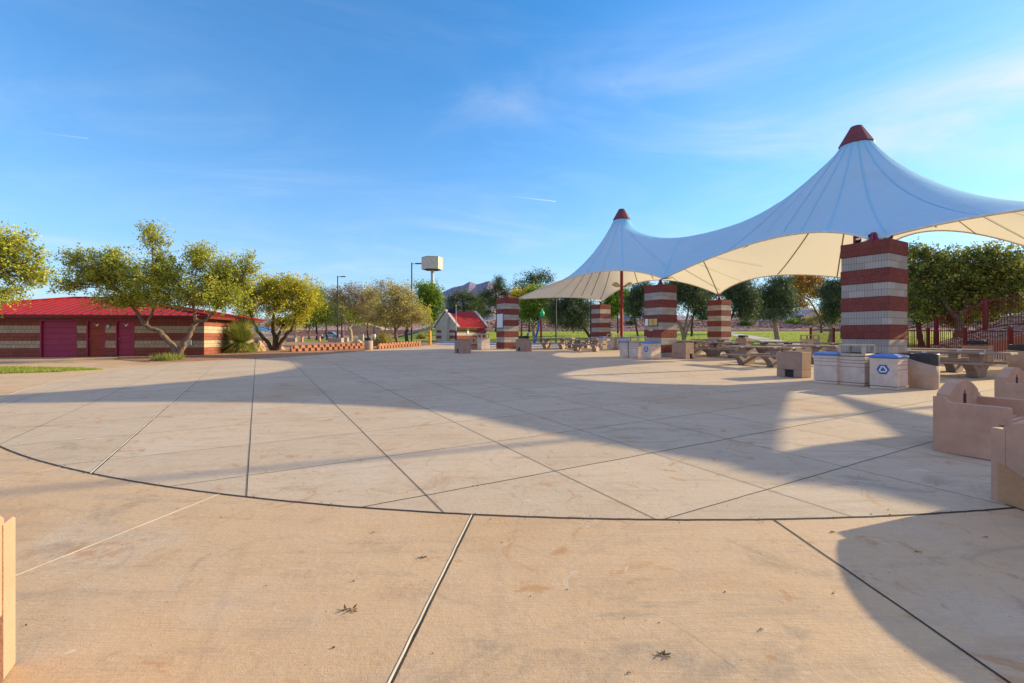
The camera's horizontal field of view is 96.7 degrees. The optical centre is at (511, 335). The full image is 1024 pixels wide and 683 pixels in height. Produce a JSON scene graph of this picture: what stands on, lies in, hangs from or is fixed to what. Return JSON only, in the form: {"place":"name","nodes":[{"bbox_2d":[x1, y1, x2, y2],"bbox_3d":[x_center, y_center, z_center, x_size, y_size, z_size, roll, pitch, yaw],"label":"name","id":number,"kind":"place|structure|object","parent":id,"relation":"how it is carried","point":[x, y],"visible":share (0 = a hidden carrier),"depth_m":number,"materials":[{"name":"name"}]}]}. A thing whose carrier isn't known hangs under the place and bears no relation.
{"place":"outdoors","nodes":[
{"label":"outdoors","id":0,"kind":"place"},
{"bbox_2d":[253,328,435,340],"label":"lawn","id":1,"kind":"structure","parent":0,"point":[415,335],"depth_m":78.76,"materials":[{"name":"green plant"}]},
{"bbox_2d":[297,312,318,338],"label":"tree","id":2,"kind":"object","parent":1,"relation":"on","point":[308,326],"visible":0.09,"depth_m":79.85,"materials":[{"name":"green plant"}]},
{"bbox_2d":[290,283,340,339],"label":"oak tree","id":3,"kind":"object","parent":1,"relation":"on","point":[322,309],"visible":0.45,"depth_m":63.90,"materials":[{"name":"green plant"}]},
{"bbox_2d":[305,282,343,339],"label":"mesquite tree","id":4,"kind":"object","parent":1,"relation":"on","point":[330,303],"visible":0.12,"depth_m":69.62,"materials":[{"name":"green plant"}]},
{"bbox_2d":[325,294,362,337],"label":"oak tree","id":5,"kind":"object","parent":1,"relation":"on","point":[347,318],"visible":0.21,"depth_m":83.24,"materials":[{"name":"green plant"}]},
{"bbox_2d":[321,280,387,340],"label":"mesquite tree","id":6,"kind":"object","parent":1,"relation":"on","point":[360,299],"visible":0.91,"depth_m":61.62,"materials":[{"name":"green plant"}]},
{"bbox_2d":[342,282,388,337],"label":"ash tree","id":7,"kind":"object","parent":1,"relation":"on","point":[353,317],"visible":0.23,"depth_m":65.47,"materials":[{"name":"green plant"}]},
{"bbox_2d":[360,278,410,333],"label":"eucalyptus tree","id":8,"kind":"object","parent":1,"relation":"on","point":[380,285],"visible":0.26,"depth_m":74.36,"materials":[{"name":"green plant"}]},
{"bbox_2d":[389,299,434,340],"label":"oak tree","id":9,"kind":"object","parent":1,"relation":"on","point":[406,334],"visible":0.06,"depth_m":55.79,"materials":[{"name":"green plant"}]},
{"bbox_2d":[408,278,446,335],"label":"ash tree","id":10,"kind":"object","parent":1,"relation":"on","point":[428,294],"visible":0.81,"depth_m":70.95,"materials":[{"name":"green plant"}]},
{"bbox_2d":[421,256,442,328],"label":"water tower","id":11,"kind":"structure","parent":1,"relation":"on","point":[432,264],"depth_m":88.66,"materials":[{"name":"white metal"}]},
{"bbox_2d":[346,324,386,329],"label":"house","id":12,"kind":"structure","parent":0,"point":[362,327],"depth_m":215.50,"materials":[{"name":"white paint"}]},
{"bbox_2d":[0,343,1023,682],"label":"plaza paving","id":13,"kind":"structure","parent":0,"point":[530,597],"depth_m":3.63,"materials":[{"name":"concrete"}]},
{"bbox_2d":[0,516,14,681],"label":"concrete bench","id":14,"kind":"object","parent":13,"relation":"on","point":[7,594],"visible":1,"depth_m":2.07,"materials":[{"name":"concrete"}]},
{"bbox_2d":[0,367,103,373],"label":"grass strip","id":15,"kind":"object","parent":13,"relation":"on","point":[48,371],"depth_m":16.09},
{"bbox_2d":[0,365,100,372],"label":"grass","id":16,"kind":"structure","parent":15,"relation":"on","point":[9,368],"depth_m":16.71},
{"bbox_2d":[0,296,263,357],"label":"storage building","id":17,"kind":"structure","parent":13,"relation":"on","point":[60,327],"depth_m":24.57,"materials":[{"name":"brick"}]},
{"bbox_2d":[40,320,76,356],"bbox_3d":[-24.035,0.178,24.180,1.676,1.985,0.170,0,0,-10],"label":"roller door","id":18,"kind":"structure","parent":17,"relation":"in","point":[58,338],"depth_m":24.18,"materials":[{"name":"metal"}]},
{"bbox_2d":[86,320,104,356],"bbox_3d":[-22.341,0.178,24.487,0.865,1.985,0.170,0,0,-10],"label":"door","id":19,"kind":"structure","parent":17,"relation":"in","point":[95,329],"depth_m":24.48,"materials":[{"name":"metal"}]},
{"bbox_2d":[116,320,133,356],"bbox_3d":[-20.981,0.178,24.733,0.883,1.985,0.170,0,0,-10],"label":"door","id":20,"kind":"structure","parent":17,"relation":"in","point":[124,328],"depth_m":24.73,"materials":[{"name":"metal"}]},
{"bbox_2d":[0,360,471,682],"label":"paving caulk","id":21,"kind":"object","parent":13,"relation":"on","point":[399,661],"visible":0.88,"depth_m":3.22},
{"bbox_2d":[454,339,470,352],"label":"barbecue block","id":22,"kind":"structure","parent":13,"relation":"on","point":[462,346],"depth_m":27.63,"materials":[{"name":"brown concrete"}]},
{"bbox_2d":[477,334,489,349],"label":"litter bin","id":23,"kind":"object","parent":13,"relation":"on","point":[483,343],"visible":0.98,"depth_m":31.43,"materials":[{"name":"beige concrete"}]},
{"bbox_2d":[8,380,982,653],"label":"litter specks","id":24,"kind":"object","parent":13,"relation":"on","point":[502,542],"visible":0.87,"depth_m":3.86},
{"bbox_2d":[1,350,1012,516],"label":"paving score lines","id":25,"kind":"object","parent":13,"relation":"on","point":[495,417],"visible":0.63,"depth_m":8.26,"materials":[{"name":"concrete"}]},
{"bbox_2d":[496,294,518,348],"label":"masonry pier","id":26,"kind":"structure","parent":13,"relation":"on","point":[507,322],"depth_m":32.64,"materials":[{"name":"brick"}]},
{"bbox_2d":[0,355,1016,682],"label":"paving joints","id":27,"kind":"object","parent":13,"relation":"on","point":[542,517],"visible":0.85,"depth_m":3.87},
{"bbox_2d":[516,336,531,350],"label":"barbecue block","id":28,"kind":"structure","parent":13,"relation":"on","point":[523,344],"depth_m":29.85,"materials":[{"name":"beige concrete"}]},
{"bbox_2d":[534,338,574,348],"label":"picnic table","id":29,"kind":"object","parent":13,"relation":"on","point":[546,343],"visible":0.95,"depth_m":32.92,"materials":[{"name":"brown concrete"}]},
{"bbox_2d":[562,337,596,347],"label":"picnic table","id":30,"kind":"object","parent":13,"relation":"on","point":[585,342],"visible":0.53,"depth_m":34.21,"materials":[{"name":"brown concrete"}]},
{"bbox_2d":[564,339,609,351],"bbox_3d":[4.900,0.639,29.900,2.907,0.792,1.680,0,0,25],"label":"picnic table","id":31,"kind":"object","parent":13,"relation":"on","point":[577,345],"visible":0.99,"depth_m":29.50,"materials":[{"name":"brown concrete"}]},
{"bbox_2d":[591,301,610,343],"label":"masonry pier","id":32,"kind":"structure","parent":13,"relation":"on","point":[600,319],"depth_m":39.60,"materials":[{"name":"brick"}]},
{"bbox_2d":[607,334,618,348],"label":"litter bin","id":33,"kind":"object","parent":13,"relation":"on","point":[611,343],"visible":0.87,"depth_m":32.37,"materials":[{"name":"beige"}]},
{"bbox_2d":[619,340,632,357],"bbox_3d":[6.036,0.695,23.746,0.630,0.907,0.630,0,0,-30],"label":"recycling bin","id":34,"kind":"object","parent":13,"relation":"on","point":[624,348],"visible":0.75,"depth_m":23.55,"materials":[{"name":"concrete"}]},
{"bbox_2d":[629,336,646,358],"bbox_3d":[6.417,0.600,23.187,0.650,1.118,0.650,0,0,-30],"label":"litter bin","id":35,"kind":"object","parent":13,"relation":"on","point":[634,349],"visible":0.83,"depth_m":22.95,"materials":[{"name":"beige concrete"}]},
{"bbox_2d":[641,341,661,359],"bbox_3d":[6.861,0.719,22.451,0.710,0.907,0.710,0,0,-30],"label":"recycling bin","id":36,"kind":"object","parent":13,"relation":"on","point":[650,350],"visible":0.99,"depth_m":22.21,"materials":[{"name":"white paint"}]},
{"bbox_2d":[641,343,650,357],"bbox_3d":[6.572,0.743,22.284,0.016,0.700,0.630,0,0,-30],"label":"door panel","id":37,"kind":"structure","parent":36,"relation":"in","point":[644,354],"depth_m":22.31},
{"bbox_2d":[644,279,676,356],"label":"masonry pier","id":38,"kind":"structure","parent":13,"relation":"on","point":[660,311],"depth_m":24.25,"materials":[{"name":"brick"}]},
{"bbox_2d":[672,342,693,358],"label":"barbecue block","id":39,"kind":"structure","parent":13,"relation":"on","point":[682,350],"depth_m":22.86,"materials":[{"name":"beige concrete"}]},
{"bbox_2d":[677,340,710,353],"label":"picnic table","id":40,"kind":"object","parent":13,"relation":"on","point":[697,351],"visible":0.3,"depth_m":26.40,"materials":[{"name":"brown concrete"}]},
{"bbox_2d":[691,339,735,350],"bbox_3d":[13.400,0.629,30.400,1.680,0.792,2.907,0,0,-30],"label":"picnic table","id":41,"kind":"object","parent":13,"relation":"on","point":[718,345],"visible":0.59,"depth_m":29.96,"materials":[{"name":"brown concrete"}]},
{"bbox_2d":[707,296,730,341],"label":"masonry pier","id":42,"kind":"structure","parent":13,"relation":"on","point":[719,318],"depth_m":34.51,"materials":[{"name":"brick"}]},
{"bbox_2d":[694,342,753,357],"bbox_3d":[11.250,0.744,24.200,1.680,0.792,2.907,0,0,-30],"label":"picnic table","id":43,"kind":"object","parent":13,"relation":"on","point":[714,351],"visible":0.96,"depth_m":23.86,"materials":[{"name":"brown concrete"}]},
{"bbox_2d":[722,346,801,366],"bbox_3d":[10.280,0.843,18.850,1.680,0.792,2.907,0,0,-30],"label":"picnic table","id":44,"kind":"object","parent":13,"relation":"on","point":[746,356],"visible":0.8,"depth_m":18.67,"materials":[{"name":"brown concrete"}]},
{"bbox_2d":[509,125,1023,336],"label":"tensile canopy","id":45,"kind":"object","parent":13,"relation":"on","point":[862,184],"visible":0.96,"depth_m":20.15,"materials":[{"name":"white fabric"}]},
{"bbox_2d":[746,341,807,353],"bbox_3d":[14.600,0.726,25.200,1.680,0.792,2.907,0,0,-38],"label":"picnic table","id":46,"kind":"object","parent":13,"relation":"on","point":[762,350],"visible":0.45,"depth_m":25.22,"materials":[{"name":"brown concrete"}]},
{"bbox_2d":[777,351,810,377],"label":"barbecue block","id":47,"kind":"structure","parent":13,"relation":"on","point":[796,364],"depth_m":14.34,"materials":[{"name":"beige concrete"}]},
{"bbox_2d":[765,344,837,362],"bbox_3d":[13.000,0.814,20.400,1.680,0.792,2.907,0,0,-30],"label":"picnic table","id":48,"kind":"object","parent":13,"relation":"on","point":[816,348],"visible":0.39,"depth_m":19.84,"materials":[{"name":"brown concrete"}]},
{"bbox_2d":[800,335,819,351],"bbox_3d":[18.343,0.511,28.033,0.790,1.118,0.790,0,0,-30],"label":"litter bin","id":49,"kind":"object","parent":13,"relation":"on","point":[810,342],"visible":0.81,"depth_m":27.78,"materials":[{"name":"beige concrete"}]},
{"bbox_2d":[813,342,840,350],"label":"picnic table","id":50,"kind":"object","parent":13,"relation":"on","point":[832,349],"visible":0.26,"depth_m":23.34,"materials":[{"name":"brown concrete"}]},
{"bbox_2d":[812,351,844,383],"bbox_3d":[9.100,0.894,13.010,0.650,0.907,0.650,0,0,-30],"label":"recycling bin","id":51,"kind":"object","parent":13,"relation":"on","point":[826,366],"visible":0.81,"depth_m":12.83,"materials":[{"name":"concrete"}]},
{"bbox_2d":[837,344,875,385],"bbox_3d":[9.541,0.796,12.601,0.670,1.118,0.670,0,0,-30],"label":"litter bin","id":52,"kind":"object","parent":13,"relation":"on","point":[854,368],"visible":0.91,"depth_m":12.38,"materials":[{"name":"beige concrete"}]},
{"bbox_2d":[840,232,907,364],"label":"masonry pier","id":53,"kind":"structure","parent":13,"relation":"on","point":[873,284],"depth_m":13.00,"materials":[{"name":"brick"}]},
{"bbox_2d":[868,353,908,389],"bbox_3d":[9.770,0.916,11.810,0.650,0.907,0.650,0,0,-30],"label":"recycling bin","id":54,"kind":"object","parent":13,"relation":"on","point":[889,371],"visible":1,"depth_m":11.61,"materials":[{"name":"white paint"}]},
{"bbox_2d":[870,358,896,386],"bbox_3d":[9.507,0.940,11.658,0.016,0.700,0.570,0,0,-30],"label":"door panel","id":55,"kind":"structure","parent":54,"relation":"in","point":[889,379],"depth_m":11.64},
{"bbox_2d":[908,353,939,388],"bbox_3d":[10.720,0.919,11.850,0.632,0.900,0.632,0,0,0],"label":"round litter bin","id":56,"kind":"object","parent":13,"relation":"on","point":[923,370],"visible":0.99,"depth_m":11.62,"materials":[{"name":"brown concrete"}]},
{"bbox_2d":[907,348,989,371],"bbox_3d":[15.600,0.879,16.900,1.680,0.793,2.907,0,0,-30],"label":"picnic table","id":57,"kind":"object","parent":13,"relation":"on","point":[953,367],"visible":0.27,"depth_m":16.20,"materials":[{"name":"brown concrete"}]},
{"bbox_2d":[907,350,1017,377],"bbox_3d":[14.450,0.914,15.000,1.680,0.792,2.907,0,0,-30],"label":"picnic table","id":58,"kind":"object","parent":13,"relation":"on","point":[976,365],"visible":0.56,"depth_m":14.32,"materials":[{"name":"brown concrete"}]},
{"bbox_2d":[933,380,1023,459],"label":"concrete bench","id":59,"kind":"object","parent":13,"relation":"on","point":[967,416],"visible":0.93,"depth_m":5.69,"materials":[{"name":"concrete"}]},
{"bbox_2d":[991,424,1023,509],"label":"concrete bench","id":60,"kind":"object","parent":13,"relation":"on","point":[1007,464],"visible":0.91,"depth_m":4.06,"materials":[{"name":"concrete"}]},
{"bbox_2d":[994,367,1023,399],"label":"concrete bench","id":61,"kind":"object","parent":13,"relation":"on","point":[1008,382],"visible":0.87,"depth_m":7.81,"materials":[{"name":"concrete"}]},
{"bbox_2d":[1007,344,1023,369],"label":"round litter bin","id":62,"kind":"object","parent":13,"relation":"on","point":[1016,360],"visible":0.79,"depth_m":16.77,"materials":[{"name":"brown concrete"}]},
{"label":"splash pad","id":63,"kind":"structure","parent":13,"relation":"on","visible":0},
{"bbox_2d":[533,309,544,342],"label":"play feature","id":64,"kind":"object","parent":63,"relation":"on","point":[542,314],"visible":0.88,"depth_m":43.93,"materials":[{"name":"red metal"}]},
{"bbox_2d":[0,0,1023,318],"label":"sky","id":65,"kind":"structure","parent":0,"point":[357,140],"materials":[{"name":"blue"}]},
{"bbox_2d":[419,281,688,319],"bbox_3d":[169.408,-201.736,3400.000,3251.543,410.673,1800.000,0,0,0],"label":"mountain","id":66,"kind":"structure","parent":0,"point":[476,287],"depth_m":3240.99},
{"bbox_2d":[253,308,978,333],"bbox_3d":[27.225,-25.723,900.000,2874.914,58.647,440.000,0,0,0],"label":"hills","id":67,"kind":"structure","parent":0,"point":[343,328],"depth_m":759.53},
{"bbox_2d":[253,315,1023,348],"bbox_3d":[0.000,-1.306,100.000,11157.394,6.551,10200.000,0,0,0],"label":"ground","id":68,"kind":"structure","parent":0,"point":[1016,326],"depth_m":25.91,"materials":[{"name":"soil"}]},
{"bbox_2d":[0,220,65,317],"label":"oak tree","id":69,"kind":"object","parent":68,"relation":"on","point":[11,244],"visible":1,"depth_m":18.91,"materials":[{"name":"green plant"}]},
{"bbox_2d":[115,342,437,361],"bbox_3d":[-21.500,0.965,35.750,29.000,0.502,30.500,0,0,0],"label":"gravel bed","id":70,"kind":"object","parent":68,"relation":"on","point":[245,354],"visible":0.34,"depth_m":25.98,"materials":[{"name":"gravel"}]},
{"bbox_2d":[46,217,265,355],"bbox_3d":[-18.183,-2.368,23.371,10.852,7.402,4.305,0,0,0],"label":"oak tree","id":71,"kind":"object","parent":70,"relation":"on","point":[108,271],"visible":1,"depth_m":22.99,"materials":[{"name":"green plant"}]},
{"bbox_2d":[148,351,185,360],"bbox_3d":[-16.378,0.992,21.567,1.663,0.510,1.749,0,0,0],"label":"grass clump","id":72,"kind":"object","parent":70,"relation":"on","point":[166,357],"visible":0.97,"depth_m":21.32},
{"bbox_2d":[217,316,267,353],"bbox_3d":[-16.802,0.132,28.311,3.843,2.794,3.844,0,0,0],"label":"sotol plant","id":73,"kind":"object","parent":70,"relation":"on","point":[239,336],"visible":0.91,"depth_m":27.89,"materials":[{"name":"green plant"}]},
{"bbox_2d":[228,269,327,350],"bbox_3d":[-15.882,-1.625,30.464,6.784,5.688,4.586,0,0,0],"label":"oak tree","id":74,"kind":"object","parent":70,"relation":"on","point":[275,293],"visible":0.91,"depth_m":30.24,"materials":[{"name":"green plant"}]},
{"bbox_2d":[290,343,363,351],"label":"block wall","id":75,"kind":"structure","parent":70,"relation":"on","point":[299,348],"depth_m":30.88,"materials":[{"name":"brick"}]},
{"bbox_2d":[364,338,372,349],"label":"round litter bin","id":76,"kind":"object","parent":70,"relation":"on","point":[368,343],"visible":0.97,"depth_m":31.36,"materials":[{"name":"brown concrete"}]},
{"bbox_2d":[373,331,393,345],"bbox_3d":[-10.944,0.231,38.474,2.037,1.447,2.101,0,0,0],"label":"rosemary bush","id":77,"kind":"object","parent":70,"relation":"on","point":[382,338],"visible":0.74,"depth_m":38.12,"materials":[{"name":"green plant"}]},
{"bbox_2d":[358,277,431,341],"bbox_3d":[-10.188,-2.125,39.933,6.837,6.301,5.195,0,0,0],"label":"oak tree","id":78,"kind":"object","parent":70,"relation":"on","point":[396,301],"visible":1,"depth_m":39.71,"materials":[{"name":"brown plant"}]},
{"bbox_2d":[376,341,420,348],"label":"block wall","id":79,"kind":"structure","parent":70,"relation":"on","point":[395,344],"depth_m":35.27,"materials":[{"name":"brick"}]},
{"bbox_2d":[282,330,413,334],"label":"boundary wall","id":80,"kind":"structure","parent":68,"relation":"on","point":[357,332],"depth_m":112.88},
{"bbox_2d":[433,309,489,340],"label":"restroom building","id":81,"kind":"structure","parent":68,"relation":"on","point":[465,325],"depth_m":57.51,"materials":[{"name":"paint"}]},
{"bbox_2d":[442,287,481,311],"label":"pine tree","id":82,"kind":"object","parent":68,"relation":"on","point":[469,297],"visible":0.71,"depth_m":87.45,"materials":[{"name":"green plant"}]},
{"bbox_2d":[470,291,486,315],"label":"pine tree","id":83,"kind":"object","parent":68,"relation":"on","point":[482,307],"visible":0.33,"depth_m":95.33,"materials":[{"name":"green plant"}]},
{"bbox_2d":[486,322,981,330],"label":"rock bank","id":84,"kind":"object","parent":68,"relation":"on","point":[491,328],"visible":0.27,"depth_m":87.47,"materials":[{"name":"stone"}]},
{"bbox_2d":[486,320,981,327],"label":"bank rocks","id":85,"kind":"object","parent":84,"relation":"on","point":[696,323],"visible":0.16,"depth_m":90.64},
{"bbox_2d":[801,310,827,323],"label":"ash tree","id":86,"kind":"object","parent":84,"relation":"on","point":[812,318],"visible":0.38,"depth_m":92.28,"materials":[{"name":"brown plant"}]},
{"bbox_2d":[809,328,1023,359],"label":"picket fence","id":87,"kind":"object","parent":68,"relation":"on","point":[830,335],"visible":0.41,"depth_m":23.19,"materials":[{"name":"metal"}]},
{"bbox_2d":[907,236,1023,337],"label":"locust tree","id":88,"kind":"object","parent":68,"relation":"on","point":[987,269],"visible":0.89,"depth_m":30.27,"materials":[{"name":"green plant"}]},
{"bbox_2d":[907,295,1023,347],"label":"picket fence","id":89,"kind":"object","parent":68,"relation":"on","point":[984,302],"visible":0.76,"depth_m":23.04,"materials":[{"name":"metal"}]},
{"bbox_2d":[936,312,1023,348],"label":"slope rocks","id":90,"kind":"object","parent":68,"relation":"on","point":[989,339],"visible":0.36,"depth_m":25.43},
{"bbox_2d":[986,333,1023,351],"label":"ramp kerb","id":91,"kind":"structure","parent":68,"relation":"on","point":[1000,343],"depth_m":22.40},
{"bbox_2d":[431,331,953,347],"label":"lawn","id":92,"kind":"structure","parent":0,"point":[702,336],"depth_m":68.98,"materials":[{"name":"green plant"}]},
{"bbox_2d":[474,274,509,331],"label":"pine tree","id":93,"kind":"object","parent":92,"relation":"on","point":[489,296],"visible":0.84,"depth_m":81.60,"materials":[{"name":"green plant"}]},
{"bbox_2d":[509,284,534,335],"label":"ash tree","id":94,"kind":"object","parent":92,"relation":"on","point":[516,291],"visible":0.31,"depth_m":61.57,"materials":[{"name":"green plant"}]},
{"bbox_2d":[500,266,556,331],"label":"locust tree","id":95,"kind":"object","parent":92,"relation":"on","point":[540,277],"visible":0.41,"depth_m":79.47,"materials":[{"name":"green plant"}]},
{"bbox_2d":[516,282,554,338],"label":"ash tree","id":96,"kind":"object","parent":92,"relation":"on","point":[530,308],"visible":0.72,"depth_m":55.23,"materials":[{"name":"green plant"}]},
{"bbox_2d":[540,298,598,337],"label":"willow tree","id":97,"kind":"object","parent":92,"relation":"on","point":[573,310],"visible":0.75,"depth_m":51.11,"materials":[{"name":"green plant"}]},
{"bbox_2d":[593,286,630,334],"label":"ash tree","id":98,"kind":"object","parent":92,"relation":"on","point":[613,300],"visible":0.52,"depth_m":65.37,"materials":[{"name":"green plant"}]},
{"bbox_2d":[618,281,655,335],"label":"willow tree","id":99,"kind":"object","parent":92,"relation":"on","point":[635,306],"visible":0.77,"depth_m":57.62,"materials":[{"name":"green plant"}]},
{"bbox_2d":[658,280,715,339],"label":"mesquite tree","id":100,"kind":"object","parent":92,"relation":"on","point":[693,296],"visible":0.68,"depth_m":47.94,"materials":[{"name":"green plant"}]},
{"bbox_2d":[703,278,765,328],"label":"willow tree","id":101,"kind":"object","parent":92,"relation":"on","point":[743,297],"visible":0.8,"depth_m":43.42,"materials":[{"name":"green plant"}]},
{"bbox_2d":[731,332,799,344],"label":"lawn path","id":102,"kind":"structure","parent":92,"relation":"on","point":[754,337],"depth_m":55.27,"materials":[{"name":"concrete"}]},
{"bbox_2d":[738,275,812,339],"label":"willow tree","id":103,"kind":"object","parent":92,"relation":"on","point":[778,300],"visible":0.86,"depth_m":51.90,"materials":[{"name":"green plant"}]},
{"bbox_2d":[787,275,825,332],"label":"ash tree","id":104,"kind":"object","parent":92,"relation":"on","point":[804,281],"visible":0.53,"depth_m":75.34,"materials":[{"name":"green plant"}]},
{"bbox_2d":[806,276,840,328],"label":"willow tree","id":105,"kind":"object","parent":92,"relation":"on","point":[829,292],"visible":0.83,"depth_m":42.62,"materials":[{"name":"green plant"}]},
{"bbox_2d":[907,259,948,346],"bbox_3d":[32.134,-2.684,35.751,5.327,7.445,4.543,0,0,0],"label":"willow tree","id":106,"kind":"object","parent":92,"relation":"on","point":[914,322],"visible":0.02,"depth_m":35.91,"materials":[{"name":"green plant"}]},
{"bbox_2d":[931,287,1023,333],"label":"willow tree","id":107,"kind":"object","parent":92,"relation":"on","point":[988,320],"visible":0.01,"depth_m":40.20,"materials":[{"name":"green plant"}]},
{"bbox_2d":[736,335,750,345],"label":"barbecue block","id":108,"kind":"structure","parent":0,"point":[742,339],"depth_m":32.56,"materials":[{"name":"beige concrete"}]},
{"bbox_2d":[788,309,815,318],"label":"house","id":109,"kind":"structure","parent":0,"point":[809,312],"depth_m":166.00,"materials":[{"name":"paint"}]},
{"bbox_2d":[961,340,992,361],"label":"barbecue block","id":110,"kind":"structure","parent":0,"point":[988,357],"depth_m":19.49,"materials":[{"name":"beige concrete"}]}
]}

